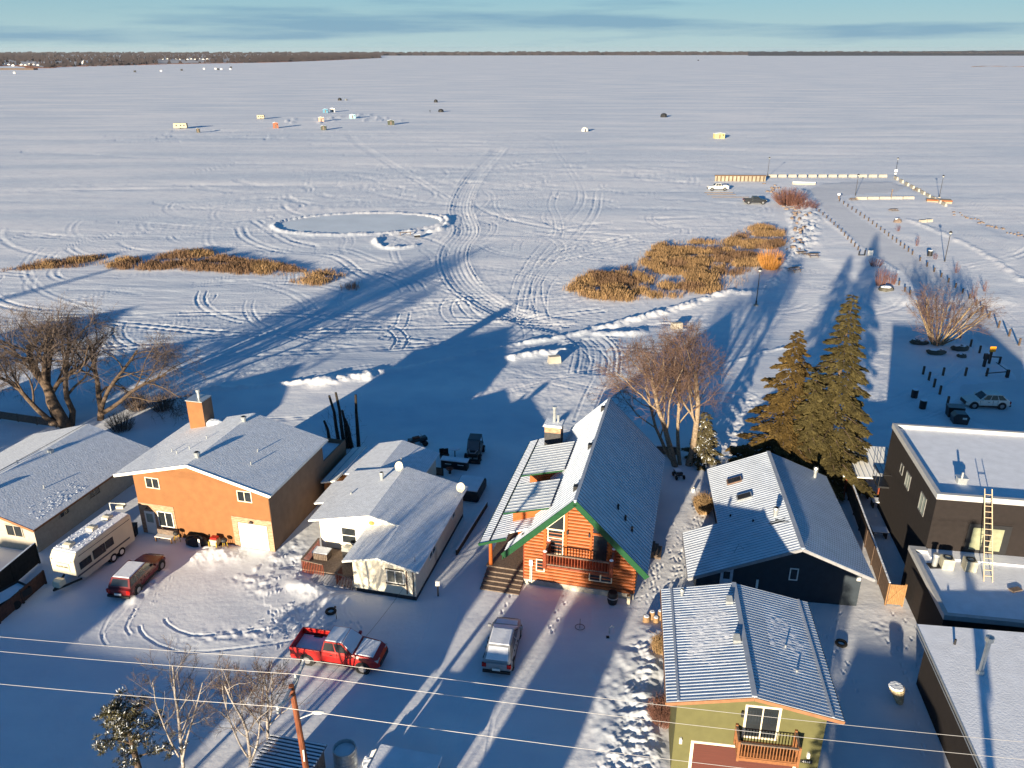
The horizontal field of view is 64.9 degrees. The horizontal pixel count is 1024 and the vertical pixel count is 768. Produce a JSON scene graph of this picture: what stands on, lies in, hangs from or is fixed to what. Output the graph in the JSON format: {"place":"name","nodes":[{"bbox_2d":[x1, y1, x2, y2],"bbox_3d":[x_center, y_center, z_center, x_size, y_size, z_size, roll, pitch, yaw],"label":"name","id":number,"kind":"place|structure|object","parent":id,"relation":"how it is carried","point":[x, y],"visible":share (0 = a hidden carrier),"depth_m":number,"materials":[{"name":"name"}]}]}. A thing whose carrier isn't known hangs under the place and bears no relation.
{"place":"outdoors","nodes":[
{"label":"outdoors","id":0,"kind":"place"},
{"bbox_2d":[4,54,260,66],"bbox_3d":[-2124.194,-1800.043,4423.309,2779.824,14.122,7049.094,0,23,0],"label":"shore","id":1,"kind":"structure","parent":0,"point":[161,61],"depth_m":2810.61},
{"bbox_2d":[0,58,369,67],"bbox_3d":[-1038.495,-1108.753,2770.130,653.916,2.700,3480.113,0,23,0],"label":"shore reeds","id":2,"kind":"object","parent":1,"relation":"on","point":[26,66],"visible":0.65,"depth_m":2194.73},
{"bbox_2d":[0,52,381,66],"bbox_3d":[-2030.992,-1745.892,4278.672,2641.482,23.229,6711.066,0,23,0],"label":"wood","id":3,"kind":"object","parent":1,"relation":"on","point":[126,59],"visible":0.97,"depth_m":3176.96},
{"bbox_2d":[113,389,345,551],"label":"brown house","id":4,"kind":"structure","parent":0,"point":[252,480],"depth_m":63.53,"materials":[{"name":"orange"}]},
{"bbox_2d":[144,511,157,533],"bbox_3d":[-28.929,11.088,64.469,0.900,2.050,0.060,5,23,13],"label":"door","id":5,"kind":"structure","parent":4,"relation":"in","point":[149,516],"depth_m":64.42,"materials":[{"name":"white wood"}]},
{"bbox_2d":[144,477,159,488],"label":"window","id":6,"kind":"structure","parent":4,"relation":"in","point":[150,482],"depth_m":62.92,"materials":[{"name":"white glass"}]},
{"bbox_2d":[157,511,174,527],"bbox_3d":[-27.517,10.761,63.953,1.390,1.390,0.060,5,23,13],"label":"window","id":7,"kind":"structure","parent":4,"relation":"in","point":[165,519],"depth_m":63.95,"materials":[{"name":"white glass"}]},
{"bbox_2d":[236,490,252,502],"bbox_3d":[-20.357,8.564,61.195,1.240,0.960,0.060,5,23,13],"label":"window","id":8,"kind":"structure","parent":4,"relation":"in","point":[242,496],"depth_m":61.20,"materials":[{"name":"white glass"}]},
{"bbox_2d":[238,522,269,550],"bbox_3d":[-20.048,11.836,62.475,2.450,2.195,0.045,5,23,13],"label":"garage door","id":9,"kind":"structure","parent":4,"relation":"in","point":[251,535],"depth_m":62.44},
{"bbox_2d":[277,214,439,232],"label":"rink ice","id":10,"kind":"structure","parent":0,"point":[369,223],"depth_m":185.66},
{"bbox_2d":[40,52,742,55],"bbox_3d":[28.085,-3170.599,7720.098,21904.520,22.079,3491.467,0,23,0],"label":"hills","id":11,"kind":"structure","parent":0,"point":[384,55],"depth_m":6563.69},
{"bbox_2d":[0,51,1023,55],"bbox_3d":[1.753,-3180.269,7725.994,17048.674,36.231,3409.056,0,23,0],"label":"horizon wood","id":12,"kind":"object","parent":11,"relation":"on","point":[383,53],"visible":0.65,"depth_m":7097.38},
{"bbox_2d":[369,744,441,767],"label":"flat roof","id":13,"kind":"structure","parent":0,"point":[387,756],"depth_m":42.90,"materials":[{"name":"white"}]},
{"bbox_2d":[0,55,1023,767],"bbox_3d":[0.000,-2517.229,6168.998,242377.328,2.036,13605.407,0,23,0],"label":"snow ground","id":14,"kind":"structure","parent":0,"point":[464,317],"depth_m":126.07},
{"bbox_2d":[0,580,32,609],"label":"utility trailer","id":15,"kind":"object","parent":14,"relation":"on","point":[9,591],"visible":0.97,"depth_m":56.70,"materials":[{"name":"black metal"}]},
{"bbox_2d":[0,543,40,588],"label":"board fence","id":16,"kind":"object","parent":14,"relation":"on","point":[22,564],"visible":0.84,"depth_m":59.11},
{"bbox_2d":[0,570,46,623],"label":"board fence","id":17,"kind":"object","parent":14,"relation":"on","point":[35,583],"visible":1,"depth_m":56.41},
{"bbox_2d":[0,411,56,427],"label":"shore fence","id":18,"kind":"object","parent":14,"relation":"on","point":[23,418],"visible":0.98,"depth_m":83.96,"materials":[{"name":"brown wood"}]},
{"bbox_2d":[0,293,141,428],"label":"bare willow","id":19,"kind":"object","parent":14,"relation":"on","point":[59,418],"visible":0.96,"depth_m":81.86,"materials":[{"name":"brown plant"}]},
{"bbox_2d":[0,424,150,552],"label":"beige bungalow","id":20,"kind":"object","parent":14,"relation":"on","point":[55,485],"visible":1,"depth_m":66.91,"materials":[{"name":"paint"}]},
{"bbox_2d":[4,524,24,537],"bbox_3d":[-38.434,11.327,62.129,1.540,1.040,0.060,5,23,13],"label":"window","id":21,"kind":"structure","parent":20,"relation":"in","point":[12,530],"depth_m":62.15,"materials":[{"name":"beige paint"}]},
{"bbox_2d":[50,510,134,590],"bbox_3d":[-31.615,12.421,59.960,2.150,3.140,7.113,6,23,15],"label":"travel trailer","id":22,"kind":"object","parent":14,"relation":"on","point":[91,547],"visible":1,"depth_m":59.47,"materials":[{"name":"white metal"}]},
{"bbox_2d":[14,296,205,423],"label":"bare willow","id":23,"kind":"object","parent":14,"relation":"on","point":[101,402],"visible":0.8,"depth_m":84.51,"materials":[{"name":"brown plant"}]},
{"bbox_2d":[104,410,134,432],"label":"lakeside bush","id":24,"kind":"object","parent":14,"relation":"on","point":[120,426],"visible":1,"depth_m":82.12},
{"bbox_2d":[120,391,149,411],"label":"lakeside bush","id":25,"kind":"object","parent":14,"relation":"on","point":[138,404],"visible":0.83,"depth_m":86.83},
{"bbox_2d":[106,553,164,598],"bbox_3d":[-27.403,13.768,58.832,2.260,1.695,4.895,3,23,8],"label":"maroon wagon","id":26,"kind":"object","parent":14,"relation":"on","point":[129,579],"visible":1,"depth_m":57.63,"materials":[{"name":"paint"}]},
{"bbox_2d":[91,688,189,767],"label":"frosted pine","id":27,"kind":"object","parent":14,"relation":"on","point":[122,719],"visible":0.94,"depth_m":41.49,"materials":[{"name":"green plant"}]},
{"bbox_2d":[146,392,176,411],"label":"lakeside bush","id":28,"kind":"object","parent":14,"relation":"on","point":[158,405],"visible":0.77,"depth_m":86.70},
{"bbox_2d":[154,528,174,543],"bbox_3d":[-27.528,12.062,63.752,1.500,0.900,0.510,5,23,13],"label":"garden bench","id":29,"kind":"object","parent":14,"relation":"on","point":[164,532],"visible":1,"depth_m":63.79,"materials":[{"name":"brown wood"}]},
{"bbox_2d":[119,633,230,767],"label":"bare birch","id":30,"kind":"object","parent":14,"relation":"on","point":[187,720],"visible":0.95,"depth_m":41.55,"materials":[{"name":"brown plant"}]},
{"bbox_2d":[2,247,358,290],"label":"reed bed","id":31,"kind":"object","parent":14,"relation":"on","point":[234,263],"visible":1,"depth_m":147.69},
{"bbox_2d":[185,535,207,546],"bbox_3d":[-24.839,12.420,63.365,2.121,1.265,1.031,5,23,13],"label":"black cart","id":32,"kind":"object","parent":14,"relation":"on","point":[196,540],"visible":0.91,"depth_m":63.03,"materials":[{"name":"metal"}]},
{"bbox_2d":[208,535,221,546],"bbox_3d":[-23.184,12.387,62.838,0.720,1.000,0.740,5,23,13],"label":"snow blower","id":33,"kind":"object","parent":14,"relation":"on","point":[214,540],"visible":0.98,"depth_m":62.61,"materials":[{"name":"red paint"}]},
{"bbox_2d":[202,654,287,766],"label":"bare birch","id":34,"kind":"object","parent":14,"relation":"on","point":[249,756],"visible":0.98,"depth_m":41.47,"materials":[{"name":"brown plant"}]},
{"bbox_2d":[212,653,310,739],"bbox_3d":[-13.245,17.221,42.956,4.479,7.324,4.467,-15,27,-32],"label":"bare birch","id":35,"kind":"object","parent":14,"relation":"on","point":[269,722],"visible":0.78,"depth_m":42.70,"materials":[{"name":"brown plant"}]},
{"bbox_2d":[249,734,326,767],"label":"ribbed roof shed","id":36,"kind":"structure","parent":14,"relation":"on","point":[287,755],"depth_m":41.74,"materials":[{"name":"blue metal"}]},
{"bbox_2d":[276,659,323,767],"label":"utility pole","id":37,"kind":"object","parent":14,"relation":"on","point":[297,717],"visible":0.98,"depth_m":36.45,"materials":[{"name":"wood"}]},
{"bbox_2d":[3,684,738,767],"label":"power wire","id":38,"kind":"object","parent":37,"relation":"attached to","point":[374,720],"visible":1,"depth_m":33.80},
{"bbox_2d":[0,651,1023,759],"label":"power wire","id":39,"kind":"object","parent":37,"relation":"attached to","point":[527,705],"visible":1,"depth_m":34.81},
{"bbox_2d":[5,637,1019,741],"bbox_3d":[-8.102,12.982,36.834,89.001,0.569,0.018,3,23,7],"label":"power wire","id":40,"kind":"object","parent":37,"relation":"attached to","point":[528,689],"visible":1,"depth_m":35.69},
{"bbox_2d":[301,538,353,589],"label":"wooden deck","id":41,"kind":"structure","parent":14,"relation":"on","point":[342,576],"depth_m":59.60,"materials":[{"name":"brown wood"}]},
{"bbox_2d":[312,546,331,560],"bbox_3d":[-14.438,12.891,61.164,1.280,0.650,0.880,5,23,12],"label":"storage box","id":42,"kind":"object","parent":41,"relation":"on","point":[321,553],"visible":1,"depth_m":60.88,"materials":[{"name":"brown wood"}]},
{"bbox_2d":[341,544,352,558],"bbox_3d":[-12.253,12.719,60.860,1.150,1.000,0.560,5,23,12],"label":"barbecue","id":43,"kind":"object","parent":41,"relation":"on","point":[346,548],"visible":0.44,"depth_m":60.67,"materials":[{"name":"black metal"}]},
{"bbox_2d":[289,626,387,674],"bbox_3d":[-11.006,16.734,51.205,6.045,2.055,2.400,5,23,11],"label":"red pickup","id":44,"kind":"object","parent":14,"relation":"on","point":[335,645],"visible":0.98,"depth_m":50.60,"materials":[{"name":"paint"}]},
{"bbox_2d":[323,392,364,448],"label":"pollarded tree","id":45,"kind":"object","parent":14,"relation":"on","point":[346,431],"visible":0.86,"depth_m":77.76,"materials":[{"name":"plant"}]},
{"bbox_2d":[333,738,357,767],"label":"culvert tank","id":46,"kind":"object","parent":14,"relation":"on","point":[344,753],"visible":1,"depth_m":43.30,"materials":[{"name":"metal"}]},
{"bbox_2d":[362,748,377,767],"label":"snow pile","id":47,"kind":"object","parent":14,"relation":"on","point":[367,761],"visible":0.5,"depth_m":43.76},
{"bbox_2d":[308,440,467,600],"bbox_3d":[-10.416,9.433,65.037,12.749,4.773,17.990,5,23,12],"label":"white bungalow","id":48,"kind":"object","parent":14,"relation":"on","point":[391,512],"visible":1,"depth_m":61.91,"materials":[{"name":"paint"}]},
{"bbox_2d":[341,526,356,543],"bbox_3d":[-12.474,11.605,61.589,1.240,1.440,0.060,5,23,12],"label":"window","id":49,"kind":"structure","parent":48,"relation":"in","point":[348,534],"depth_m":61.58,"materials":[{"name":"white glass"}]},
{"bbox_2d":[386,570,403,584],"bbox_3d":[-8.215,13.554,56.559,1.290,1.090,0.060,5,23,12],"label":"window","id":50,"kind":"structure","parent":48,"relation":"in","point":[397,577],"depth_m":56.58,"materials":[{"name":"grey glass"}]},
{"bbox_2d":[407,435,427,445],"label":"quad bike","id":51,"kind":"object","parent":14,"relation":"on","point":[420,439],"visible":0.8,"depth_m":79.02,"materials":[{"name":"black paint"}]},
{"bbox_2d":[440,456,468,470],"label":"outdoor counter","id":52,"kind":"object","parent":14,"relation":"on","point":[457,463],"visible":0.98,"depth_m":74.69,"materials":[{"name":"black metal"}]},
{"bbox_2d":[457,475,486,501],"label":"hot tub","id":53,"kind":"object","parent":14,"relation":"on","point":[476,485],"visible":0.72,"depth_m":70.11,"materials":[{"name":"black plastic"}]},
{"bbox_2d":[456,501,487,554],"bbox_3d":[-3.212,11.597,65.337,0.130,0.545,7.511,6,23,15],"label":"timber border","id":54,"kind":"object","parent":14,"relation":"on","point":[471,528],"visible":1,"depth_m":64.99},
{"bbox_2d":[464,433,484,463],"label":"utility vehicle","id":55,"kind":"object","parent":14,"relation":"on","point":[475,447],"visible":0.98,"depth_m":76.34,"materials":[{"name":"black paint"}]},
{"bbox_2d":[482,617,522,674],"bbox_3d":[-0.595,16.575,51.928,2.300,1.795,4.895,4,23,8],"label":"silver suv","id":56,"kind":"object","parent":14,"relation":"on","point":[504,638],"visible":1,"depth_m":50.41,"materials":[{"name":"paint"}]},
{"bbox_2d":[547,355,560,363],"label":"concrete block","id":57,"kind":"object","parent":14,"relation":"on","point":[553,359],"depth_m":100.68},
{"bbox_2d":[478,397,664,599],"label":"log house","id":58,"kind":"structure","parent":14,"relation":"on","point":[576,508],"depth_m":58.63,"materials":[{"name":"orange"}]},
{"bbox_2d":[547,529,563,554],"bbox_3d":[3.059,11.152,56.806,1.140,2.040,0.060,5,23,13],"label":"window","id":59,"kind":"structure","parent":58,"relation":"in","point":[551,531],"depth_m":56.76,"materials":[{"name":"white glass"}]},
{"bbox_2d":[548,516,563,528],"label":"gable window","id":60,"kind":"structure","parent":58,"relation":"in","point":[558,524],"depth_m":56.14,"materials":[{"name":"grey glass"}]},
{"bbox_2d":[593,536,606,560],"bbox_3d":[6.148,11.483,56.138,0.950,2.000,0.030,5,23,13],"label":"balcony door","id":61,"kind":"structure","parent":58,"relation":"in","point":[600,543],"depth_m":56.12,"materials":[{"name":"black glass"}]},
{"bbox_2d":[607,589,617,605],"bbox_3d":[7.072,15.011,56.569,0.800,0.950,0.780,0,23,0],"label":"planter barrel","id":62,"kind":"object","parent":14,"relation":"on","point":[612,597],"visible":1,"depth_m":56.33,"materials":[{"name":"black metal"}]},
{"bbox_2d":[643,609,661,629],"bbox_3d":[9.777,15.802,54.885,1.518,0.780,2.269,9,24,20],"label":"log pile","id":63,"kind":"object","parent":14,"relation":"on","point":[647,618],"visible":0.84,"depth_m":54.67,"materials":[{"name":"brown wood"}]},
{"bbox_2d":[646,631,662,654],"bbox_3d":[9.532,16.558,51.654,1.766,1.875,1.637,0,23,0],"label":"garden shrub","id":64,"kind":"object","parent":14,"relation":"on","point":[656,643],"visible":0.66,"depth_m":51.48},
{"bbox_2d":[644,690,670,728],"bbox_3d":[8.786,18.704,46.224,2.512,2.066,2.369,0,23,0],"label":"garden shrub","id":65,"kind":"object","parent":14,"relation":"on","point":[659,712],"visible":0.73,"depth_m":45.99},
{"bbox_2d":[585,313,737,466],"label":"bare willow","id":66,"kind":"object","parent":14,"relation":"on","point":[669,375],"visible":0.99,"depth_m":73.02,"materials":[{"name":"brown plant"}]},
{"bbox_2d":[656,442,676,454],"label":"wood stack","id":67,"kind":"object","parent":14,"relation":"on","point":[659,446],"visible":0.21,"depth_m":77.44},
{"bbox_2d":[564,222,788,302],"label":"reed bed","id":68,"kind":"object","parent":14,"relation":"on","point":[700,276],"visible":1,"depth_m":144.89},
{"bbox_2d":[672,468,684,479],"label":"lawn tractor","id":69,"kind":"object","parent":14,"relation":"on","point":[677,471],"visible":1,"depth_m":73.08,"materials":[{"name":"black paint"}]},
{"bbox_2d":[680,412,724,470],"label":"spruce","id":70,"kind":"object","parent":14,"relation":"on","point":[704,449],"visible":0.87,"depth_m":74.73,"materials":[{"name":"green plant"}]},
{"bbox_2d":[691,491,713,514],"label":"dry shrub","id":71,"kind":"object","parent":14,"relation":"on","point":[703,504],"visible":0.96,"depth_m":67.28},
{"bbox_2d":[707,183,728,190],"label":"white pickup","id":72,"kind":"object","parent":14,"relation":"on","point":[717,186],"visible":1,"depth_m":229.18,"materials":[{"name":"paint"}]},
{"bbox_2d":[660,582,844,767],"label":"olive house","id":73,"kind":"structure","parent":14,"relation":"on","point":[732,648],"depth_m":42.61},
{"bbox_2d":[691,743,792,767],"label":"garage door","id":74,"kind":"structure","parent":73,"relation":"in","point":[716,755],"depth_m":42.55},
{"bbox_2d":[741,704,781,740],"bbox_3d":[12.811,17.385,41.309,1.790,2.190,0.060,3,23,7],"label":"patio door","id":75,"kind":"structure","parent":73,"relation":"in","point":[759,723],"depth_m":41.31,"materials":[{"name":"grey glass"}]},
{"bbox_2d":[742,196,766,204],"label":"black pickup","id":76,"kind":"object","parent":14,"relation":"on","point":[756,199],"visible":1,"depth_m":208.94,"materials":[{"name":"paint"}]},
{"bbox_2d":[757,246,785,269],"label":"orange bush","id":77,"kind":"object","parent":14,"relation":"on","point":[770,265],"visible":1,"depth_m":146.16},
{"bbox_2d":[725,330,824,468],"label":"tall spruce","id":78,"kind":"object","parent":14,"relation":"on","point":[779,401],"visible":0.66,"depth_m":69.88,"materials":[{"name":"green plant"}]},
{"bbox_2d":[770,187,807,205],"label":"brown bush","id":79,"kind":"object","parent":14,"relation":"on","point":[789,200],"visible":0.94,"depth_m":207.03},
{"bbox_2d":[791,198,818,208],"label":"brown bush","id":80,"kind":"object","parent":14,"relation":"on","point":[804,204],"visible":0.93,"depth_m":200.92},
{"bbox_2d":[769,371,842,489],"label":"tall spruce","id":81,"kind":"object","parent":14,"relation":"on","point":[809,430],"visible":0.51,"depth_m":69.11,"materials":[{"name":"green plant"}]},
{"bbox_2d":[782,295,877,501],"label":"tall spruce","id":82,"kind":"object","parent":14,"relation":"on","point":[850,434],"visible":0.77,"depth_m":68.17,"materials":[{"name":"green plant"}]},
{"bbox_2d":[835,638,847,647],"bbox_3d":[21.586,17.000,52.751,0.800,0.200,0.800,0,23,0],"label":"old tyre","id":83,"kind":"object","parent":14,"relation":"on","point":[839,643],"visible":1,"depth_m":52.70,"materials":[{"name":"rubber"}]},
{"bbox_2d":[838,445,888,497],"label":"garden shelter","id":84,"kind":"object","parent":14,"relation":"on","point":[876,456],"visible":0.32,"depth_m":70.55,"materials":[{"name":"metal"}]},
{"bbox_2d":[846,484,890,604],"bbox_3d":[27.941,11.464,63.889,0.120,1.900,17.102,4,23,11],"label":"garden fence","id":85,"kind":"object","parent":14,"relation":"on","point":[877,564],"visible":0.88,"depth_m":61.84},
{"bbox_2d":[884,583,907,606],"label":"wooden gate","id":86,"kind":"structure","parent":85,"relation":"attached to","point":[897,594],"depth_m":56.10,"materials":[{"name":"brown wood"}]},
{"bbox_2d":[870,526,888,538],"bbox_3d":[29.371,11.907,64.414,1.200,0.680,0.800,3,23,8],"label":"garden table","id":87,"kind":"object","parent":14,"relation":"on","point":[879,529],"visible":0.88,"depth_m":64.23,"materials":[{"name":"brown wood"}]},
{"bbox_2d":[874,267,890,285],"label":"lawn bush","id":88,"kind":"object","parent":14,"relation":"on","point":[877,281],"visible":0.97,"depth_m":135.43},
{"bbox_2d":[888,681,904,704],"bbox_3d":[22.866,18.457,48.007,0.895,1.140,0.897,-6,23,-14],"label":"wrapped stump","id":89,"kind":"object","parent":14,"relation":"on","point":[897,689],"visible":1,"depth_m":47.72,"materials":[{"name":"wood"}]},
{"bbox_2d":[909,338,928,344],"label":"boulder","id":90,"kind":"object","parent":14,"relation":"on","point":[918,341],"visible":1,"depth_m":107.88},
{"bbox_2d":[926,348,946,354],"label":"boulder","id":91,"kind":"object","parent":14,"relation":"on","point":[935,351],"visible":0.99,"depth_m":103.72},
{"bbox_2d":[872,423,1023,632],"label":"dark flat roofed house","id":92,"kind":"structure","parent":14,"relation":"on","point":[933,482],"depth_m":56.38,"materials":[{"name":"brown paint"}]},
{"bbox_2d":[904,470,910,490],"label":"window","id":93,"kind":"structure","parent":92,"relation":"in","point":[907,481],"depth_m":61.44,"materials":[{"name":"white glass"}]},
{"bbox_2d":[917,491,926,516],"bbox_3d":[29.635,8.654,58.131,0.060,1.440,1.240,4,23,9],"label":"window","id":94,"kind":"structure","parent":92,"relation":"in","point":[922,500],"depth_m":58.13,"materials":[{"name":"white glass"}]},
{"bbox_2d":[926,552,940,568],"bbox_3d":[28.977,12.044,55.045,0.800,1.000,0.600,0,23,0],"label":"flue stack","id":95,"kind":"object","parent":92,"relation":"on","point":[934,564],"visible":1,"depth_m":54.99,"materials":[{"name":"metal"}]},
{"bbox_2d":[938,554,955,570],"bbox_3d":[29.717,12.165,54.962,0.750,0.840,0.750,4,23,9],"label":"air conditioner","id":96,"kind":"object","parent":92,"relation":"on","point":[946,562],"visible":0.97,"depth_m":54.70,"materials":[{"name":"white metal"}]},
{"bbox_2d":[961,556,978,572],"bbox_3d":[31.148,12.255,54.743,0.750,0.840,0.750,4,23,9],"label":"air conditioner","id":97,"kind":"object","parent":92,"relation":"on","point":[969,564],"visible":1,"depth_m":54.49,"materials":[{"name":"white metal"}]},
{"bbox_2d":[963,523,1012,554],"bbox_3d":[33.067,10.803,55.951,2.750,2.300,0.070,4,23,9],"label":"window","id":98,"kind":"structure","parent":92,"relation":"in","point":[974,542],"depth_m":55.92,"materials":[{"name":"yellow glass"}]},
{"bbox_2d":[983,489,992,581],"bbox_3d":[31.982,10.142,54.020,0.590,5.323,3.189,4,23,9],"label":"ladder","id":99,"kind":"object","parent":92,"relation":"on","point":[988,535],"visible":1,"depth_m":53.98,"materials":[{"name":"yellow metal"}]},
{"bbox_2d":[900,278,1003,345],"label":"bare shrub willow","id":100,"kind":"object","parent":14,"relation":"on","point":[936,341],"visible":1,"depth_m":105.56,"materials":[{"name":"plant"}]},
{"bbox_2d":[945,403,965,416],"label":"dumpster","id":101,"kind":"object","parent":14,"relation":"on","point":[950,407],"visible":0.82,"depth_m":85.24,"materials":[{"name":"black metal"}]},
{"bbox_2d":[950,344,969,350],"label":"boulder","id":102,"kind":"object","parent":14,"relation":"on","point":[959,347],"visible":0.98,"depth_m":105.25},
{"bbox_2d":[950,410,969,424],"bbox_3d":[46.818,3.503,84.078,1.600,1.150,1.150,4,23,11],"label":"car","id":103,"kind":"object","parent":14,"relation":"on","point":[960,417],"visible":1,"depth_m":83.69,"materials":[{"name":"black paint"}]},
{"bbox_2d":[960,390,1011,409],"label":"white car","id":104,"kind":"object","parent":14,"relation":"on","point":[990,398],"visible":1,"depth_m":87.25,"materials":[{"name":"paint"}]},
{"bbox_2d":[987,347,1001,363],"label":"orange sign","id":105,"kind":"object","parent":14,"relation":"on","point":[992,350],"visible":0.98,"depth_m":100.33,"materials":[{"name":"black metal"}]},
{"bbox_2d":[0,0,1023,52],"label":"sky","id":106,"kind":"structure","parent":0,"point":[245,26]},
{"bbox_2d":[650,541,661,559],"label":"side steps","id":107,"kind":"structure","parent":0,"point":[656,551],"depth_m":62.01,"materials":[{"name":"brown wood"}]},
{"bbox_2d":[715,175,766,181],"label":"pier wall","id":108,"kind":"structure","parent":0,"point":[740,178],"depth_m":245.49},
{"bbox_2d":[682,451,875,605],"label":"slate house","id":109,"kind":"structure","parent":0,"point":[781,526],"depth_m":58.10,"materials":[{"name":"blue"}]},
{"bbox_2d":[719,570,732,583],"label":"window","id":110,"kind":"structure","parent":109,"relation":"in","point":[725,577],"depth_m":56.84,"materials":[{"name":"white wood"}]},
{"bbox_2d":[788,568,798,580],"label":"window","id":111,"kind":"structure","parent":109,"relation":"in","point":[793,574],"depth_m":56.08,"materials":[{"name":"white glass"}]},
{"bbox_2d":[748,50,1023,55],"bbox_3d":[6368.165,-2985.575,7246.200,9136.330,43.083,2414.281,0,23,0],"label":"hills","id":112,"kind":"structure","parent":0,"point":[941,53],"depth_m":6745.68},
{"bbox_2d":[914,624,1023,767],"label":"grey house","id":113,"kind":"structure","parent":0,"point":[970,683],"depth_m":44.12,"materials":[{"name":"brown paint"}]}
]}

